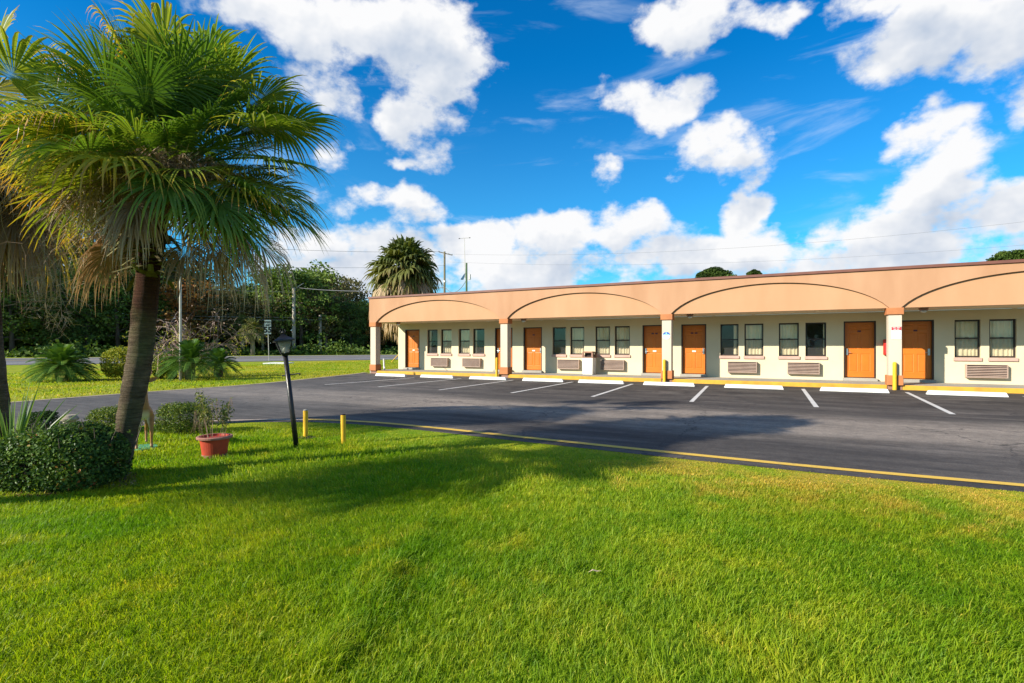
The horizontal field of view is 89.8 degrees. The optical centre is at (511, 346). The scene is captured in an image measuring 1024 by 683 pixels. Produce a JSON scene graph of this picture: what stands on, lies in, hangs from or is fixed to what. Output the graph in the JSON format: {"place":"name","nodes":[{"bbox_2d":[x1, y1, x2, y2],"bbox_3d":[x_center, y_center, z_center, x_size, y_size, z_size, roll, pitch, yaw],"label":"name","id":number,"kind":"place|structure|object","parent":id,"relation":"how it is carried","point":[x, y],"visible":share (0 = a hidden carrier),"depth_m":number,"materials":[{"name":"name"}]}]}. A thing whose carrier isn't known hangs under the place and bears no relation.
{"place":"outdoors","nodes":[
{"label":"outdoors","id":0,"kind":"place"},
{"bbox_2d":[7,359,397,400],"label":"grass","id":1,"kind":"structure","parent":0,"point":[297,365],"depth_m":22.37,"materials":[{"name":"plant"}]},
{"bbox_2d":[0,354,1023,682],"bbox_3d":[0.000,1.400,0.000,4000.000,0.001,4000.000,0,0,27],"label":"ground","id":2,"kind":"structure","parent":0,"point":[548,448],"depth_m":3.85,"materials":[{"name":"plant"}]},
{"bbox_2d":[1,275,31,331],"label":"tree","id":3,"kind":"object","parent":2,"relation":"on","point":[11,306],"visible":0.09,"depth_m":70.20,"materials":[{"name":"green plant"}]},
{"bbox_2d":[1,283,39,341],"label":"tree","id":4,"kind":"object","parent":2,"relation":"on","point":[18,318],"visible":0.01,"depth_m":77.06,"materials":[{"name":"green plant"}]},
{"bbox_2d":[1,266,66,351],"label":"tree","id":5,"kind":"object","parent":2,"relation":"on","point":[11,328],"visible":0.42,"depth_m":69.94,"materials":[{"name":"green plant"}]},
{"bbox_2d":[18,410,59,433],"bbox_3d":[-7.467,1.209,8.137,0.460,0.401,0.485,0,0,27],"label":"shrub","id":6,"kind":"object","parent":2,"relation":"on","point":[47,414],"visible":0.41,"depth_m":8.09,"materials":[{"name":"green plant"}]},
{"bbox_2d":[0,383,80,439],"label":"spiky plant","id":7,"kind":"object","parent":2,"relation":"on","point":[22,423],"visible":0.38,"depth_m":6.00,"materials":[{"name":"green plant"}]},
{"bbox_2d":[6,236,80,349],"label":"tree","id":8,"kind":"object","parent":2,"relation":"on","point":[48,308],"visible":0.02,"depth_m":81.42,"materials":[{"name":"green plant"}]},
{"bbox_2d":[12,271,82,346],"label":"tree","id":9,"kind":"object","parent":2,"relation":"on","point":[46,332],"visible":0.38,"depth_m":73.41,"materials":[{"name":"green plant"}]},
{"bbox_2d":[0,7,99,436],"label":"cabbage palm","id":10,"kind":"object","parent":2,"relation":"on","point":[12,256],"visible":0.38,"depth_m":7.24,"materials":[{"name":"plant"}]},
{"bbox_2d":[18,343,100,382],"bbox_3d":[-18.230,0.897,20.781,2.903,2.052,2.708,0,0,27],"label":"cycad","id":11,"kind":"object","parent":2,"relation":"on","point":[64,361],"visible":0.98,"depth_m":20.40,"materials":[{"name":"green plant"}]},
{"bbox_2d":[0,472,136,497],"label":"leaf litter","id":12,"kind":"object","parent":2,"relation":"on","point":[132,476],"visible":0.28,"depth_m":5.02,"materials":[{"name":"plant"}]},
{"bbox_2d":[60,414,78,430],"bbox_3d":[-6.434,1.197,7.470,0.240,0.405,0.240,0,0,27],"label":"rock","id":13,"kind":"object","parent":2,"relation":"on","point":[69,416],"visible":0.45,"depth_m":7.41,"materials":[{"name":"stone"}]},
{"bbox_2d":[14,233,127,341],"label":"tree","id":14,"kind":"object","parent":2,"relation":"on","point":[68,256],"visible":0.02,"depth_m":82.92,"materials":[{"name":"green plant"}]},
{"bbox_2d":[0,412,144,493],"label":"hedge","id":15,"kind":"object","parent":2,"relation":"on","point":[92,454],"visible":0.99,"depth_m":4.86,"materials":[{"name":"green plant"}]},
{"bbox_2d":[47,276,127,351],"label":"tree","id":16,"kind":"object","parent":2,"relation":"on","point":[78,329],"visible":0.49,"depth_m":74.40,"materials":[{"name":"green plant"}]},
{"bbox_2d":[46,237,136,333],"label":"tree","id":17,"kind":"object","parent":2,"relation":"on","point":[96,281],"visible":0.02,"depth_m":84.83,"materials":[{"name":"green plant"}]},
{"bbox_2d":[52,259,170,347],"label":"tree","id":18,"kind":"object","parent":2,"relation":"on","point":[116,336],"visible":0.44,"depth_m":75.70,"materials":[{"name":"green plant"}]},
{"bbox_2d":[83,405,142,426],"bbox_3d":[-6.464,1.175,8.365,0.740,0.469,0.739,0,0,27],"label":"shrub","id":19,"kind":"object","parent":2,"relation":"on","point":[98,415],"visible":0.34,"depth_m":8.14,"materials":[{"name":"green plant"}]},
{"bbox_2d":[99,345,127,377],"bbox_3d":[-16.618,0.669,21.956,1.826,1.480,1.532,0,0,27],"label":"shrub","id":20,"kind":"object","parent":2,"relation":"on","point":[110,359],"visible":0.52,"depth_m":21.49,"materials":[{"name":"green plant"}]},
{"bbox_2d":[135,371,157,450],"bbox_3d":[-5.130,0.847,7.130,0.313,1.098,0.900,0,0,-41],"label":"deer statue","id":21,"kind":"object","parent":2,"relation":"on","point":[148,414],"visible":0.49,"depth_m":6.98,"materials":[{"name":"paint"}]},
{"bbox_2d":[124,266,182,349],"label":"tree","id":22,"kind":"object","parent":2,"relation":"on","point":[161,329],"visible":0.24,"depth_m":81.13,"materials":[{"name":"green plant"}]},
{"bbox_2d":[152,355,170,378],"bbox_3d":[-15.058,0.860,22.061,0.742,1.094,0.742,0,0,27],"label":"shrub","id":23,"kind":"object","parent":2,"relation":"on","point":[156,360],"visible":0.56,"depth_m":21.91,"materials":[{"name":"green plant"}]},
{"bbox_2d":[125,259,215,348],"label":"tree","id":24,"kind":"object","parent":2,"relation":"on","point":[171,276],"visible":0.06,"depth_m":91.06,"materials":[{"name":"green plant"}]},
{"bbox_2d":[0,0,343,459],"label":"cabbage palm","id":25,"kind":"object","parent":2,"relation":"on","point":[131,193],"visible":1,"depth_m":5.19,"materials":[{"name":"green plant"}]},
{"bbox_2d":[167,358,183,377],"bbox_3d":[-15.042,0.945,22.710,1.267,0.970,1.307,0,0,27],"label":"cycad","id":26,"kind":"object","parent":2,"relation":"on","point":[175,376],"visible":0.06,"depth_m":22.61,"materials":[{"name":"green plant"}]},
{"bbox_2d":[179,277,181,380],"bbox_3d":[-13.674,-1.000,21.183,0.106,5.000,0.106,0,0,27],"label":"pole","id":27,"kind":"object","parent":2,"relation":"on","point":[180,327],"visible":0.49,"depth_m":21.14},
{"bbox_2d":[154,401,212,433],"bbox_3d":[-5.274,1.143,8.270,0.817,0.534,0.722,0,0,27],"label":"shrub","id":28,"kind":"object","parent":2,"relation":"on","point":[176,412],"visible":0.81,"depth_m":8.08,"materials":[{"name":"green plant"}]},
{"bbox_2d":[154,339,224,381],"bbox_3d":[-13.422,0.643,21.402,2.640,1.962,2.584,0,0,27],"label":"cycad","id":29,"kind":"object","parent":2,"relation":"on","point":[191,357],"visible":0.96,"depth_m":21.16,"materials":[{"name":"green plant"}]},
{"bbox_2d":[156,276,223,341],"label":"tree","id":30,"kind":"object","parent":2,"relation":"on","point":[186,315],"visible":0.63,"depth_m":80.97,"materials":[{"name":"green plant"}]},
{"bbox_2d":[16,372,366,401],"bbox_3d":[-17.509,1.388,4.099,2.295,0.001,51.248,0,0,25],"label":"lot edging","id":31,"kind":"object","parent":2,"relation":"on","point":[192,388],"visible":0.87,"depth_m":17.00,"materials":[{"name":"concrete"}]},
{"bbox_2d":[122,303,266,377],"bbox_3d":[-15.195,0.043,24.024,5.221,4.309,6.215,0,0,27],"label":"bare shrub","id":32,"kind":"object","parent":2,"relation":"on","point":[160,337],"visible":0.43,"depth_m":23.83,"materials":[{"name":"brown plant"}]},
{"bbox_2d":[166,263,228,341],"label":"tree","id":33,"kind":"object","parent":2,"relation":"on","point":[207,275],"visible":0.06,"depth_m":95.53,"materials":[{"name":"green plant"}]},
{"bbox_2d":[4,334,397,356],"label":"undergrowth","id":34,"kind":"object","parent":2,"relation":"on","point":[244,352],"visible":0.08,"depth_m":82.39,"materials":[{"name":"green plant"}]},
{"bbox_2d":[5,355,397,364],"bbox_3d":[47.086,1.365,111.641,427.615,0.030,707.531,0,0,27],"label":"highway","id":35,"kind":"structure","parent":2,"relation":"on","point":[22,361],"depth_m":59.39,"materials":[{"name":"asphalt"}]},
{"bbox_2d":[196,433,232,458],"bbox_3d":[-3.801,1.269,6.567,0.416,0.262,0.416,0,0,27],"label":"flower pot","id":36,"kind":"object","parent":2,"relation":"on","point":[215,444],"visible":0.94,"depth_m":6.45,"materials":[{"name":"ceramic"}]},
{"bbox_2d":[192,385,234,437],"bbox_3d":[-3.844,0.848,6.595,0.499,0.705,0.488,0,0,-29],"label":"potted shrub","id":37,"kind":"object","parent":36,"relation":"on","point":[204,418],"visible":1,"depth_m":6.56,"materials":[{"name":"green plant"}]},
{"bbox_2d":[183,279,254,344],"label":"tree","id":38,"kind":"object","parent":2,"relation":"on","point":[220,317],"visible":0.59,"depth_m":85.15,"materials":[{"name":"green plant"}]},
{"bbox_2d":[195,348,243,377],"bbox_3d":[-13.508,0.797,23.665,1.971,1.482,1.998,0,0,3],"label":"cycad","id":39,"kind":"object","parent":2,"relation":"on","point":[219,353],"visible":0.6,"depth_m":23.49,"materials":[{"name":"green plant"}]},
{"bbox_2d":[208,288,252,346],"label":"tree","id":40,"kind":"object","parent":2,"relation":"on","point":[240,300],"visible":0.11,"depth_m":94.45,"materials":[{"name":"green plant"}]},
{"bbox_2d":[230,313,254,351],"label":"cabbage palm","id":41,"kind":"object","parent":2,"relation":"on","point":[240,318],"visible":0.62,"depth_m":84.11,"materials":[{"name":"green plant"}]},
{"bbox_2d":[238,317,265,355],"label":"cabbage palm","id":42,"kind":"object","parent":2,"relation":"on","point":[252,337],"visible":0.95,"depth_m":80.34,"materials":[{"name":"green plant"}]},
{"bbox_2d":[232,295,291,350],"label":"tree","id":43,"kind":"object","parent":2,"relation":"on","point":[273,328],"visible":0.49,"depth_m":88.59,"materials":[{"name":"green plant"}]},
{"bbox_2d":[264,320,271,353],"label":"road sign","id":44,"kind":"object","parent":2,"relation":"on","point":[267,327],"visible":0.98,"depth_m":49.35,"materials":[{"name":"metal"}]},
{"bbox_2d":[2,281,534,354],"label":"woodland","id":45,"kind":"object","parent":2,"relation":"on","point":[111,342],"visible":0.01,"depth_m":92.14,"materials":[{"name":"green plant"}]},
{"bbox_2d":[236,267,313,349],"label":"tree","id":46,"kind":"object","parent":2,"relation":"on","point":[273,286],"visible":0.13,"depth_m":94.44,"materials":[{"name":"green plant"}]},
{"bbox_2d":[273,329,300,447],"bbox_3d":[-3.121,0.598,7.114,0.342,1.712,0.264,0,0,-28],"label":"lamp post","id":47,"kind":"object","parent":2,"relation":"on","point":[282,338],"visible":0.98,"depth_m":7.07,"materials":[{"name":"black metal"}]},
{"bbox_2d":[292,283,303,347],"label":"utility pole","id":48,"kind":"object","parent":2,"relation":"on","point":[293,321],"visible":0.65,"depth_m":87.79,"materials":[{"name":"wood"}]},
{"bbox_2d":[249,264,348,353],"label":"tree","id":49,"kind":"object","parent":2,"relation":"on","point":[301,277],"visible":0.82,"depth_m":90.19,"materials":[{"name":"green plant"}]},
{"bbox_2d":[298,409,315,439],"bbox_3d":[-3.153,1.192,7.875,0.310,0.456,0.244,0,0,27],"label":"bollard","id":50,"kind":"object","parent":2,"relation":"on","point":[305,423],"visible":0.8,"depth_m":7.86,"materials":[{"name":"metal"}]},
{"bbox_2d":[283,259,351,346],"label":"tree","id":51,"kind":"object","parent":2,"relation":"on","point":[316,270],"visible":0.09,"depth_m":102.35,"materials":[{"name":"green plant"}]},
{"bbox_2d":[318,315,321,353],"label":"utility pole","id":52,"kind":"object","parent":2,"relation":"on","point":[320,330],"visible":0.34,"depth_m":91.80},
{"bbox_2d":[289,286,356,350],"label":"tree","id":53,"kind":"object","parent":2,"relation":"on","point":[324,328],"visible":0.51,"depth_m":94.25,"materials":[{"name":"green plant"}]},
{"bbox_2d":[312,276,371,352],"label":"tree","id":54,"kind":"object","parent":2,"relation":"on","point":[355,293],"visible":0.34,"depth_m":101.33,"materials":[{"name":"green plant"}]},
{"bbox_2d":[341,414,345,442],"bbox_3d":[-2.423,1.192,7.373,0.072,0.456,0.071,0,0,27],"label":"bollard","id":55,"kind":"object","parent":2,"relation":"on","point":[343,426],"visible":0.88,"depth_m":7.34,"materials":[{"name":"yellow metal"}]},
{"bbox_2d":[320,274,371,340],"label":"tree","id":56,"kind":"object","parent":2,"relation":"on","point":[344,280],"visible":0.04,"depth_m":111.27,"materials":[{"name":"green plant"}]},
{"bbox_2d":[325,301,369,353],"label":"tree","id":57,"kind":"object","parent":2,"relation":"on","point":[354,332],"visible":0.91,"depth_m":95.09,"materials":[{"name":"green plant"}]},
{"bbox_2d":[345,299,385,348],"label":"tree","id":58,"kind":"object","parent":2,"relation":"on","point":[362,316],"visible":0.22,"depth_m":100.89,"materials":[{"name":"green plant"}]},
{"bbox_2d":[365,311,393,349],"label":"tree","id":59,"kind":"object","parent":2,"relation":"on","point":[381,337],"visible":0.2,"depth_m":98.46,"materials":[{"name":"green plant"}]},
{"bbox_2d":[362,234,443,344],"bbox_3d":[-7.035,-2.947,34.109,5.163,8.895,5.189,0,0,27],"label":"cabbage palm","id":60,"kind":"object","parent":2,"relation":"on","point":[409,273],"visible":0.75,"depth_m":32.85,"materials":[{"name":"green plant"}]},
{"bbox_2d":[439,251,451,292],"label":"utility pole","id":61,"kind":"object","parent":2,"relation":"on","point":[444,290],"visible":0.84,"depth_m":59.96,"materials":[{"name":"grey wood"}]},
{"bbox_2d":[462,245,1017,264],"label":"power line","id":62,"kind":"object","parent":61,"relation":"attached to","point":[757,261],"visible":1,"depth_m":48.59,"materials":[{"name":"metal"}]},
{"bbox_2d":[466,222,1017,254],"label":"power line","id":63,"kind":"object","parent":61,"relation":"attached to","point":[772,245],"visible":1,"depth_m":48.53,"materials":[{"name":"metal"}]},
{"bbox_2d":[459,237,470,290],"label":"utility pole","id":64,"kind":"object","parent":2,"relation":"on","point":[469,277],"visible":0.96,"depth_m":57.95,"materials":[{"name":"wood"}]},
{"bbox_2d":[0,422,1023,502],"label":"grass","id":65,"kind":"structure","parent":2,"relation":"on","point":[279,449],"depth_m":5.78,"materials":[{"name":"plant"}]},
{"bbox_2d":[11,372,1023,491],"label":"parking lot","id":66,"kind":"structure","parent":2,"relation":"on","point":[918,432],"depth_m":10.25,"materials":[{"name":"asphalt"}]},
{"bbox_2d":[14,419,302,431],"bbox_3d":[-15.314,1.390,-4.909,3.071,0.001,37.175,0,0,33],"label":"kerb line","id":67,"kind":"object","parent":66,"relation":"on","point":[254,419],"visible":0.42,"depth_m":9.79,"materials":[{"name":"concrete"}]},
{"bbox_2d":[375,373,406,376],"bbox_3d":[-5.703,1.335,24.158,1.791,0.120,0.154,0,0,27],"label":"wheel stop","id":68,"kind":"object","parent":66,"relation":"on","point":[386,374],"visible":0.99,"depth_m":24.07,"materials":[{"name":"white paint"}]},
{"bbox_2d":[420,375,453,377],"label":"wheel stop","id":69,"kind":"object","parent":66,"relation":"on","point":[438,376],"visible":0.95,"depth_m":22.85,"materials":[{"name":"white paint"}]},
{"bbox_2d":[469,376,506,379],"bbox_3d":[-1.024,1.335,21.754,1.791,0.120,0.154,0,0,27],"label":"wheel stop","id":70,"kind":"object","parent":66,"relation":"on","point":[488,378],"visible":0.98,"depth_m":21.67,"materials":[{"name":"white paint"}]},
{"bbox_2d":[522,378,563,381],"bbox_3d":[1.236,1.335,20.592,1.791,0.120,0.154,0,0,28],"label":"wheel stop","id":71,"kind":"object","parent":66,"relation":"on","point":[543,379],"visible":0.99,"depth_m":20.51,"materials":[{"name":"white paint"}]},
{"bbox_2d":[578,379,624,383],"bbox_3d":[3.371,1.335,19.495,1.791,0.120,0.154,0,0,27],"label":"wheel stop","id":72,"kind":"object","parent":66,"relation":"on","point":[601,381],"visible":1,"depth_m":19.39,"materials":[{"name":"white paint"}]},
{"bbox_2d":[663,359,665,381],"bbox_3d":[5.886,0.946,19.832,0.116,0.900,0.116,0,0,27],"label":"bollard","id":73,"kind":"object","parent":66,"relation":"on","point":[664,370],"visible":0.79,"depth_m":19.78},
{"bbox_2d":[308,419,1023,485],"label":"kerb line","id":74,"kind":"object","parent":66,"relation":"on","point":[893,473],"visible":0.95,"depth_m":6.38,"materials":[{"name":"paint"}]},
{"bbox_2d":[643,381,694,386],"bbox_3d":[5.597,1.335,18.351,1.791,0.120,0.154,0,0,27],"label":"wheel stop","id":75,"kind":"object","parent":66,"relation":"on","point":[669,384],"visible":1,"depth_m":18.27,"materials":[{"name":"white paint"}]},
{"bbox_2d":[724,384,783,389],"bbox_3d":[8.034,1.335,17.099,1.791,0.120,0.154,0,0,28],"label":"wheel stop","id":76,"kind":"object","parent":66,"relation":"on","point":[753,386],"visible":1,"depth_m":17.03,"materials":[{"name":"white paint"}]},
{"bbox_2d":[820,387,888,392],"bbox_3d":[10.522,1.335,15.820,1.791,0.120,0.154,0,0,27],"label":"wheel stop","id":77,"kind":"object","parent":66,"relation":"on","point":[868,390],"visible":1,"depth_m":15.75,"materials":[{"name":"white paint"}]},
{"bbox_2d":[893,362,896,389],"bbox_3d":[12.317,0.946,16.528,0.116,0.900,0.116,0,0,27],"label":"bollard","id":78,"kind":"object","parent":66,"relation":"on","point":[894,375],"visible":0.98,"depth_m":16.49,"materials":[{"name":"metal"}]},
{"bbox_2d":[926,390,1008,396],"bbox_3d":[12.902,1.335,14.597,1.791,0.120,0.154,0,0,28],"label":"wheel stop","id":79,"kind":"object","parent":66,"relation":"on","point":[968,393],"visible":1,"depth_m":14.54,"materials":[{"name":"white paint"}]},
{"bbox_2d":[368,259,1023,389],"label":"motel building","id":80,"kind":"structure","parent":2,"relation":"on","point":[946,337],"depth_m":19.88,"materials":[{"name":"paint"}]},
{"bbox_2d":[403,329,419,369],"bbox_3d":[-5.447,0.159,28.131,1.050,2.178,0.340,0,0,27],"label":"door","id":81,"kind":"structure","parent":80,"relation":"in","point":[412,337],"depth_m":28.26,"materials":[{"name":"wood"}]},
{"bbox_2d":[426,330,437,355],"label":"window","id":82,"kind":"structure","parent":80,"relation":"in","point":[429,331],"depth_m":27.71,"materials":[{"name":"glass"}]},
{"bbox_2d":[440,329,451,355],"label":"window","id":83,"kind":"structure","parent":80,"relation":"in","point":[446,333],"depth_m":27.29,"materials":[{"name":"glass"}]},
{"bbox_2d":[457,329,469,355],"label":"window","id":84,"kind":"structure","parent":80,"relation":"in","point":[464,334],"depth_m":26.74,"materials":[{"name":"glass"}]},
{"bbox_2d":[472,329,484,355],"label":"window","id":85,"kind":"structure","parent":80,"relation":"in","point":[475,330],"depth_m":26.38,"materials":[{"name":"glass"}]},
{"bbox_2d":[493,328,512,371],"bbox_3d":[-0.405,0.159,25.539,1.050,2.178,0.340,0,0,27],"label":"door","id":86,"kind":"structure","parent":80,"relation":"in","point":[497,330],"depth_m":25.78,"materials":[{"name":"wood"}]},
{"bbox_2d":[522,327,542,372],"bbox_3d":[1.006,0.159,24.814,1.050,2.178,0.340,0,0,27],"label":"door","id":87,"kind":"structure","parent":80,"relation":"in","point":[532,335],"depth_m":24.91,"materials":[{"name":"wood"}]},
{"bbox_2d":[551,327,566,356],"bbox_3d":[2.254,-0.263,24.229,0.750,1.495,0.260,0,0,27],"label":"window","id":88,"kind":"structure","parent":80,"relation":"in","point":[554,354],"depth_m":24.20,"materials":[{"name":"brown metal"}]},
{"bbox_2d":[569,327,584,356],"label":"window","id":89,"kind":"structure","parent":80,"relation":"in","point":[577,333],"depth_m":23.92,"materials":[{"name":"glass"}]},
{"bbox_2d":[596,326,610,356],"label":"window","id":90,"kind":"structure","parent":80,"relation":"in","point":[602,333],"depth_m":23.33,"materials":[{"name":"glass"}]},
{"bbox_2d":[614,326,630,357],"bbox_3d":[4.925,-0.263,22.860,0.750,1.495,0.267,0,0,27],"label":"window","id":91,"kind":"structure","parent":80,"relation":"in","point":[622,333],"depth_m":22.93,"materials":[{"name":"brown metal"}]},
{"bbox_2d":[641,325,661,375],"bbox_3d":[6.137,0.159,22.177,1.050,2.178,0.340,0,0,27],"label":"door","id":92,"kind":"structure","parent":80,"relation":"in","point":[652,334],"depth_m":22.30,"materials":[{"name":"wood"}]},
{"bbox_2d":[680,324,706,376],"bbox_3d":[7.584,0.159,21.434,1.050,2.178,0.340,0,0,27],"label":"door","id":93,"kind":"structure","parent":80,"relation":"in","point":[693,336],"depth_m":21.52,"materials":[{"name":"wood"}]},
{"bbox_2d":[719,324,738,358],"bbox_3d":[8.828,-0.263,20.849,0.750,1.495,0.257,0,0,27],"label":"window","id":94,"kind":"structure","parent":80,"relation":"in","point":[723,356],"depth_m":20.82,"materials":[{"name":"brown metal"}]},
{"bbox_2d":[743,324,763,358],"bbox_3d":[9.628,-0.263,20.443,0.750,1.495,0.267,0,0,27],"label":"window","id":95,"kind":"structure","parent":80,"relation":"in","point":[753,332],"depth_m":20.51,"materials":[{"name":"glass"}]},
{"bbox_2d":[778,323,799,358],"bbox_3d":[10.715,-0.263,19.884,0.750,1.495,0.267,0,0,27],"label":"window","id":96,"kind":"structure","parent":80,"relation":"in","point":[788,332],"depth_m":19.94,"materials":[{"name":"glass"}]},
{"bbox_2d":[804,322,827,359],"bbox_3d":[11.511,-0.263,19.470,0.750,1.495,0.257,0,0,27],"label":"window","id":97,"kind":"structure","parent":80,"relation":"in","point":[806,356],"depth_m":19.43,"materials":[{"name":"brown metal"}]},
{"bbox_2d":[843,321,877,380],"bbox_3d":[12.719,0.159,18.794,1.050,2.178,0.340,0,0,27],"label":"door","id":98,"kind":"structure","parent":80,"relation":"in","point":[859,336],"depth_m":18.86,"materials":[{"name":"wood"}]},
{"bbox_2d":[891,326,900,338],"bbox_3d":[12.402,-0.445,16.572,0.267,0.402,0.018,0,0,27],"label":"pillar notice","id":99,"kind":"object","parent":80,"relation":"attached to","point":[895,332],"visible":1,"depth_m":16.57,"materials":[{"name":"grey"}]},
{"bbox_2d":[902,320,935,382],"bbox_3d":[14.192,0.159,18.038,1.050,2.178,0.340,0,0,27],"label":"door","id":100,"kind":"structure","parent":80,"relation":"in","point":[917,335],"depth_m":18.08,"materials":[{"name":"wood"}]},
{"bbox_2d":[953,320,981,360],"bbox_3d":[15.449,-0.263,17.452,0.750,1.495,0.267,0,0,27],"label":"window","id":101,"kind":"structure","parent":80,"relation":"in","point":[967,332],"depth_m":17.50,"materials":[{"name":"glass"}]},
{"bbox_2d":[988,319,1018,360],"bbox_3d":[16.251,-0.263,17.038,0.750,1.495,0.264,0,0,27],"label":"window","id":102,"kind":"structure","parent":80,"relation":"in","point":[1001,331],"depth_m":17.10,"materials":[{"name":"glass"}]},
{"bbox_2d":[370,369,1023,387],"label":"walkway","id":103,"kind":"structure","parent":2,"relation":"on","point":[809,381],"depth_m":19.49,"materials":[{"name":"concrete"}]},
{"bbox_2d":[582,351,596,374],"bbox_3d":[3.464,0.735,23.045,0.530,1.030,0.530,0,0,27],"label":"litter bin","id":104,"kind":"object","parent":103,"relation":"on","point":[589,363],"visible":1,"depth_m":22.86,"materials":[{"name":"plastic"}]},
{"bbox_2d":[377,371,1023,393],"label":"walkway kerb","id":105,"kind":"structure","parent":2,"relation":"on","point":[922,388],"depth_m":18.70,"materials":[{"name":"yellow paint"}]},
{"bbox_2d":[695,266,736,277],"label":"tree","id":106,"kind":"object","parent":2,"relation":"on","point":[715,271],"visible":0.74,"depth_m":68.38,"materials":[{"name":"green plant"}]},
{"bbox_2d":[746,269,761,274],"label":"tree","id":107,"kind":"object","parent":2,"relation":"on","point":[754,272],"visible":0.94,"depth_m":71.30,"materials":[{"name":"green plant"}]},
{"bbox_2d":[985,249,1023,260],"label":"tree","id":108,"kind":"object","parent":2,"relation":"on","point":[1015,254],"visible":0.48,"depth_m":51.27,"materials":[{"name":"green plant"}]},
{"bbox_2d":[0,0,1023,319],"label":"sky","id":109,"kind":"structure","parent":0,"point":[544,132],"materials":[{"name":"blue"}]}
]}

